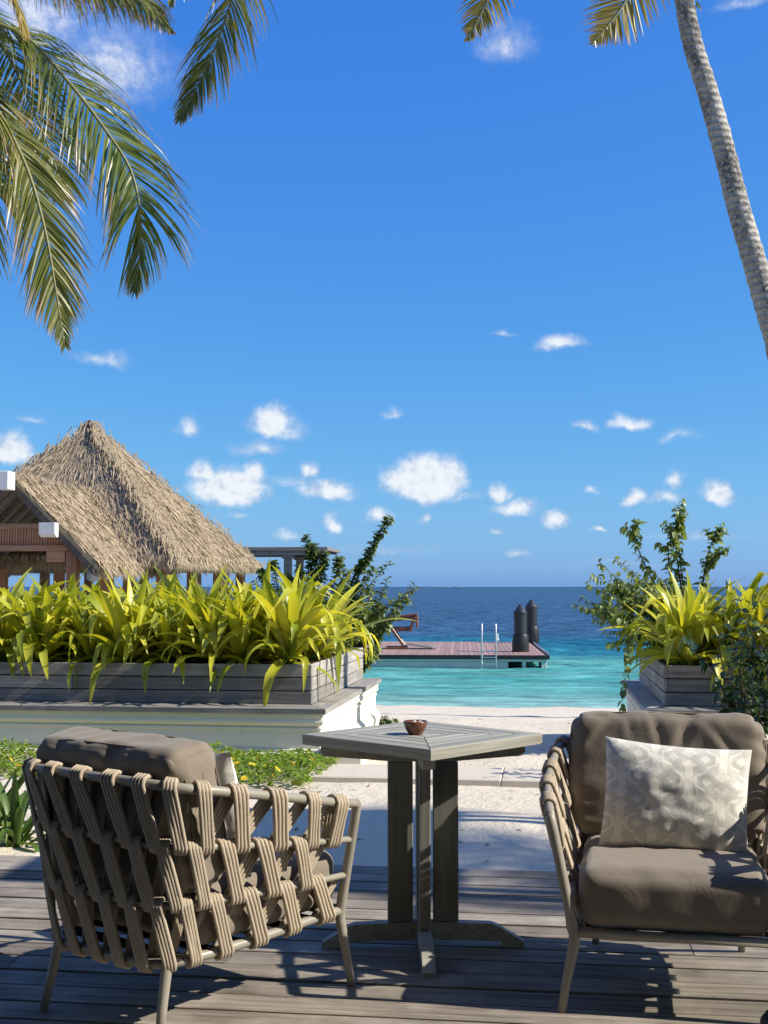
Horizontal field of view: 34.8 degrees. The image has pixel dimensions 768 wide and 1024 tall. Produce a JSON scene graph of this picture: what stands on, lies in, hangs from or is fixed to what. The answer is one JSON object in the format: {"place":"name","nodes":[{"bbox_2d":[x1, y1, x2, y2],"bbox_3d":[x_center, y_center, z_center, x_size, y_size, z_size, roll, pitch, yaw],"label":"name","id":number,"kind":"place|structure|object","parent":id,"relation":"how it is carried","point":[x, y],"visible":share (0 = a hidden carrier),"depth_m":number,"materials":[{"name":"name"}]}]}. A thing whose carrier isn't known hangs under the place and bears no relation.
{"place":"outdoors","nodes":[
{"label":"outdoors","id":0,"kind":"place"},
{"bbox_2d":[0,705,764,871],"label":"sand","id":1,"kind":"structure","parent":0,"point":[487,814],"depth_m":7.65,"materials":[{"name":"beige sand"}]},
{"bbox_2d":[0,770,34,843],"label":"spider lily","id":2,"kind":"object","parent":1,"relation":"on","point":[20,781],"visible":0.25,"depth_m":6.56,"materials":[{"name":"green plant"}]},
{"bbox_2d":[0,737,38,776],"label":"ground cover","id":3,"kind":"object","parent":1,"relation":"on","point":[12,749],"visible":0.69,"depth_m":9.37,"materials":[{"name":"green plant"}]},
{"bbox_2d":[0,769,45,852],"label":"spider lily","id":4,"kind":"object","parent":1,"relation":"on","point":[16,809],"visible":0.63,"depth_m":6.35,"materials":[{"name":"green plant"}]},
{"bbox_2d":[0,420,265,604],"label":"thatched pavilion","id":5,"kind":"structure","parent":1,"relation":"on","point":[82,499],"depth_m":27.07,"materials":[{"name":"beige plant"}]},
{"bbox_2d":[0,0,278,354],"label":"palm tree","id":6,"kind":"object","parent":1,"relation":"on","point":[57,188],"visible":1,"depth_m":10.85,"materials":[{"name":"green plant"}]},
{"bbox_2d":[3,740,339,787],"bbox_3d":[-1.514,1.790,8.598,2.334,0.239,2.189,0,-4,7],"label":"ground cover","id":7,"kind":"object","parent":1,"relation":"on","point":[285,760],"visible":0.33,"depth_m":8.78,"materials":[{"name":"green plant"}]},
{"bbox_2d":[0,647,380,761],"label":"planter","id":8,"kind":"object","parent":1,"relation":"on","point":[38,707],"visible":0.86,"depth_m":10.07,"materials":[{"name":"white paint"}]},
{"bbox_2d":[0,568,71,677],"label":"spider lily","id":9,"kind":"object","parent":8,"relation":"in","point":[8,633],"visible":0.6,"depth_m":10.64,"materials":[{"name":"green plant"}]},
{"bbox_2d":[0,579,78,659],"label":"spider lily","id":10,"kind":"object","parent":8,"relation":"on","point":[32,591],"visible":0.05,"depth_m":11.35,"materials":[{"name":"green plant"}]},
{"bbox_2d":[0,564,109,679],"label":"spider lily","id":11,"kind":"object","parent":8,"relation":"in","point":[26,627],"visible":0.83,"depth_m":10.43,"materials":[{"name":"green plant"}]},
{"bbox_2d":[21,573,106,658],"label":"spider lily","id":12,"kind":"object","parent":8,"relation":"in","point":[72,583],"visible":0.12,"depth_m":10.97,"materials":[{"name":"green plant"}]},
{"bbox_2d":[22,595,132,689],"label":"spider lily","id":13,"kind":"object","parent":8,"relation":"in","point":[78,621],"visible":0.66,"depth_m":10.47,"materials":[{"name":"green plant"}]},
{"bbox_2d":[49,575,112,606],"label":"spider lily","id":14,"kind":"object","parent":8,"relation":"in","point":[97,584],"visible":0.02,"depth_m":11.91,"materials":[{"name":"green plant"}]},
{"bbox_2d":[29,573,170,658],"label":"spider lily","id":15,"kind":"object","parent":8,"relation":"in","point":[94,588],"visible":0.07,"depth_m":10.87,"materials":[{"name":"green plant"}]},
{"bbox_2d":[77,577,123,608],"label":"spider lily","id":16,"kind":"object","parent":8,"relation":"in","point":[85,588],"visible":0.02,"depth_m":11.92,"materials":[{"name":"green plant"}]},
{"bbox_2d":[65,566,196,703],"bbox_3d":[-2.124,1.038,10.521,1.182,1.160,1.249,3,-4,-38],"label":"spider lily","id":17,"kind":"object","parent":8,"relation":"on","point":[118,621],"visible":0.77,"depth_m":10.33,"materials":[{"name":"green plant"}]},
{"bbox_2d":[102,564,215,660],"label":"spider lily","id":18,"kind":"object","parent":8,"relation":"in","point":[161,595],"visible":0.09,"depth_m":10.93,"materials":[{"name":"green plant"}]},
{"bbox_2d":[102,578,234,692],"bbox_3d":[-1.843,1.055,10.494,1.262,1.001,1.263,-1,-4,22],"label":"spider lily","id":19,"kind":"object","parent":8,"relation":"in","point":[165,626],"visible":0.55,"depth_m":10.33,"materials":[{"name":"green plant"}]},
{"bbox_2d":[154,564,238,653],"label":"spider lily","id":20,"kind":"object","parent":8,"relation":"in","point":[168,579],"visible":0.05,"depth_m":12.06,"materials":[{"name":"green plant"}]},
{"bbox_2d":[134,575,274,660],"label":"spider lily","id":21,"kind":"object","parent":8,"relation":"in","point":[200,589],"visible":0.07,"depth_m":11.04,"materials":[{"name":"green plant"}]},
{"bbox_2d":[142,575,299,691],"bbox_3d":[-1.411,1.090,10.324,1.576,1.124,1.442,-1,-4,15],"label":"spider lily","id":22,"kind":"object","parent":8,"relation":"in","point":[210,639],"visible":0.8,"depth_m":10.21,"materials":[{"name":"green plant"}]},
{"bbox_2d":[180,588,309,692],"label":"spider lily","id":23,"kind":"object","parent":8,"relation":"in","point":[242,643],"visible":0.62,"depth_m":10.21,"materials":[{"name":"green plant"}]},
{"bbox_2d":[210,558,324,599],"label":"spider lily","id":24,"kind":"object","parent":8,"relation":"in","point":[266,575],"visible":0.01,"depth_m":11.54,"materials":[{"name":"green plant"}]},
{"bbox_2d":[208,566,347,683],"bbox_3d":[-1.032,1.020,10.748,1.284,1.143,1.726,-1,-4,18],"label":"spider lily","id":25,"kind":"object","parent":8,"relation":"in","point":[246,595],"visible":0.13,"depth_m":10.64,"materials":[{"name":"green plant"}]},
{"bbox_2d":[199,563,364,705],"bbox_3d":[-0.834,1.036,10.253,1.354,1.217,1.257,0,-4,7],"label":"spider lily","id":26,"kind":"object","parent":8,"relation":"on","point":[306,625],"visible":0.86,"depth_m":10.09,"materials":[{"name":"green plant"}]},
{"bbox_2d":[309,585,330,595],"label":"lily flower","id":27,"kind":"object","parent":26,"relation":"attached to","point":[320,588],"visible":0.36,"depth_m":10.72,"materials":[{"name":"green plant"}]},
{"bbox_2d":[256,565,381,689],"bbox_3d":[-0.676,1.080,10.832,1.367,1.229,1.208,0,-4,-8],"label":"spider lily","id":28,"kind":"object","parent":8,"relation":"in","point":[326,651],"visible":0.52,"depth_m":10.75,"materials":[{"name":"green plant"}]},
{"bbox_2d":[275,579,414,661],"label":"spider lily","id":29,"kind":"object","parent":8,"relation":"in","point":[346,630],"visible":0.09,"depth_m":11.74,"materials":[{"name":"green plant"}]},
{"bbox_2d":[251,534,344,642],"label":"beach shrub","id":30,"kind":"object","parent":1,"relation":"on","point":[310,551],"visible":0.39,"depth_m":14.01,"materials":[{"name":"green plant"}]},
{"bbox_2d":[325,756,367,763],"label":"plaster block","id":31,"kind":"structure","parent":1,"relation":"on","point":[350,761],"depth_m":9.38,"materials":[{"name":"white paint"}]},
{"bbox_2d":[333,514,419,673],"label":"beach shrub","id":32,"kind":"object","parent":1,"relation":"on","point":[379,629],"visible":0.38,"depth_m":15.14,"materials":[{"name":"green plant"}]},
{"bbox_2d":[0,855,767,1023],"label":"deck","id":33,"kind":"structure","parent":1,"relation":"on","point":[300,978],"depth_m":3.97,"materials":[{"name":"brown wood"}]},
{"bbox_2d":[21,726,361,1023],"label":"rope armchair","id":34,"kind":"object","parent":33,"relation":"on","point":[137,845],"visible":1,"depth_m":3.50,"materials":[{"name":"fabric"}]},
{"bbox_2d":[214,752,257,864],"bbox_3d":[-0.598,0.902,3.785,0.470,0.360,0.156,-6,10,38],"label":"throw pillow","id":35,"kind":"object","parent":34,"relation":"on","point":[225,768],"visible":0.04,"depth_m":3.63,"materials":[{"name":"beige fabric"}]},
{"bbox_2d":[302,722,541,977],"bbox_3d":[0.137,1.155,4.325,0.604,0.740,0.604,-3,-5,43],"label":"cafe table","id":36,"kind":"object","parent":33,"relation":"on","point":[440,750],"visible":0.91,"depth_m":4.29,"materials":[{"name":"grey wood"}]},
{"bbox_2d":[403,719,427,734],"bbox_3d":[0.111,0.758,4.327,0.086,0.051,0.086,0,-4,7],"label":"bowl","id":37,"kind":"object","parent":36,"relation":"on","point":[415,727],"visible":1,"depth_m":4.30,"materials":[{"name":"brown wood"}]},
{"bbox_2d":[539,710,767,1012],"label":"rope armchair","id":38,"kind":"object","parent":33,"relation":"on","point":[691,896],"visible":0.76,"depth_m":3.72,"materials":[{"name":"fabric"}]},
{"bbox_2d":[599,736,751,851],"bbox_3d":[0.944,0.928,3.976,0.470,0.360,0.157,3,-20,13],"label":"throw pillow","id":39,"kind":"object","parent":38,"relation":"on","point":[660,796],"visible":0.94,"depth_m":3.92,"materials":[{"name":"beige fabric"}]},
{"bbox_2d":[760,1010,767,1023],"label":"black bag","id":40,"kind":"object","parent":33,"relation":"on","point":[764,1018],"visible":1,"depth_m":3.37,"materials":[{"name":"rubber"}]},
{"bbox_2d":[379,715,397,724],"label":"bush","id":41,"kind":"object","parent":1,"relation":"on","point":[384,720],"visible":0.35,"depth_m":13.44,"materials":[{"name":"green plant"}]},
{"bbox_2d":[305,763,503,786],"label":"stone slab","id":42,"kind":"structure","parent":1,"relation":"on","point":[467,775],"depth_m":8.69,"materials":[{"name":"beige stone"}]},
{"bbox_2d":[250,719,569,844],"bbox_3d":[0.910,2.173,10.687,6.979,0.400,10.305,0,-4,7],"label":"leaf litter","id":43,"kind":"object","parent":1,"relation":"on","point":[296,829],"visible":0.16,"depth_m":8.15,"materials":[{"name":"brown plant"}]},
{"bbox_2d":[501,767,568,787],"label":"stone slab","id":44,"kind":"structure","parent":1,"relation":"on","point":[524,777],"depth_m":8.55,"materials":[{"name":"beige stone"}]},
{"bbox_2d":[457,0,767,358],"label":"palm tree","id":45,"kind":"object","parent":1,"relation":"on","point":[746,236],"visible":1,"depth_m":11.10,"materials":[{"name":"grey plant"}]},
{"bbox_2d":[621,649,767,723],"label":"planter","id":46,"kind":"object","parent":1,"relation":"on","point":[678,686],"visible":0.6,"depth_m":9.90,"materials":[{"name":"white paint"}]},
{"bbox_2d":[571,499,731,711],"bbox_3d":[2.524,0.889,11.940,1.707,2.048,0.917,1,-4,-18],"label":"climbing shrub","id":47,"kind":"object","parent":46,"relation":"in","point":[604,611],"visible":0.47,"depth_m":12.00,"materials":[{"name":"green plant"}]},
{"bbox_2d":[615,579,741,683],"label":"spider lily","id":48,"kind":"object","parent":46,"relation":"in","point":[655,617],"visible":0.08,"depth_m":10.72,"materials":[{"name":"green plant"}]},
{"bbox_2d":[597,567,767,701],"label":"spider lily","id":49,"kind":"object","parent":46,"relation":"in","point":[680,617],"visible":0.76,"depth_m":9.95,"materials":[{"name":"green plant"}]},
{"bbox_2d":[620,579,767,690],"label":"spider lily","id":50,"kind":"object","parent":46,"relation":"in","point":[734,617],"visible":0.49,"depth_m":9.86,"materials":[{"name":"green plant"}]},
{"bbox_2d":[674,571,767,661],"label":"spider lily","id":51,"kind":"object","parent":46,"relation":"in","point":[756,581],"visible":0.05,"depth_m":10.48,"materials":[{"name":"green plant"}]},
{"bbox_2d":[704,580,767,688],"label":"spider lily","id":52,"kind":"object","parent":46,"relation":"in","point":[761,612],"visible":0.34,"depth_m":9.92,"materials":[{"name":"green plant"}]},
{"bbox_2d":[724,592,767,647],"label":"spider lily","id":53,"kind":"object","parent":46,"relation":"in","point":[756,633],"visible":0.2,"depth_m":9.91,"materials":[{"name":"green plant"}]},
{"bbox_2d":[678,594,767,737],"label":"glossy shrub","id":54,"kind":"object","parent":1,"relation":"on","point":[734,694],"visible":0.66,"depth_m":8.49,"materials":[{"name":"green plant"}]},
{"bbox_2d":[8,587,759,707],"bbox_3d":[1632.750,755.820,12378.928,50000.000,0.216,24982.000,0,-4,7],"label":"sea","id":55,"kind":"structure","parent":0,"point":[585,667],"depth_m":44.30,"materials":[{"name":"liquid"}]},
{"bbox_2d":[223,547,339,590],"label":"pier shelter","id":56,"kind":"object","parent":55,"relation":"in","point":[287,554],"visible":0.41,"depth_m":43.01,"materials":[{"name":"grey wood"}]},
{"bbox_2d":[363,641,549,668],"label":"floating jetty","id":57,"kind":"object","parent":55,"relation":"on","point":[466,655],"visible":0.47,"depth_m":35.32,"materials":[{"name":"brown wood"}]},
{"bbox_2d":[385,613,435,649],"bbox_3d":[0.790,3.756,38.730,1.713,1.140,0.960,0,-3,3],"label":"lounge chair","id":58,"kind":"object","parent":57,"relation":"on","point":[396,630],"visible":0.85,"depth_m":38.40,"materials":[{"name":"brown wood"}]},
{"bbox_2d":[481,623,496,668],"bbox_3d":[2.934,3.785,34.305,0.446,1.353,0.168,0,-3,3],"label":"swim ladder","id":59,"kind":"object","parent":57,"relation":"attached to","point":[482,650],"visible":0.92,"depth_m":34.23,"materials":[{"name":"metal"}]},
{"bbox_2d":[512,604,528,663],"bbox_3d":[4.099,4.729,36.798,0.510,3.920,0.510,0,-4,7],"label":"mooring pile","id":60,"kind":"object","parent":55,"relation":"in","point":[520,642],"visible":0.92,"depth_m":36.70,"materials":[{"name":"black rubber"}]},
{"bbox_2d":[525,599,539,644],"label":"mooring pile","id":61,"kind":"object","parent":55,"relation":"in","point":[531,606],"visible":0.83,"depth_m":42.65,"materials":[{"name":"black rubber"}]},
{"bbox_2d":[0,0,767,586],"label":"sky","id":62,"kind":"structure","parent":0,"point":[488,296],"materials":[{"name":"blue"}]}
]}

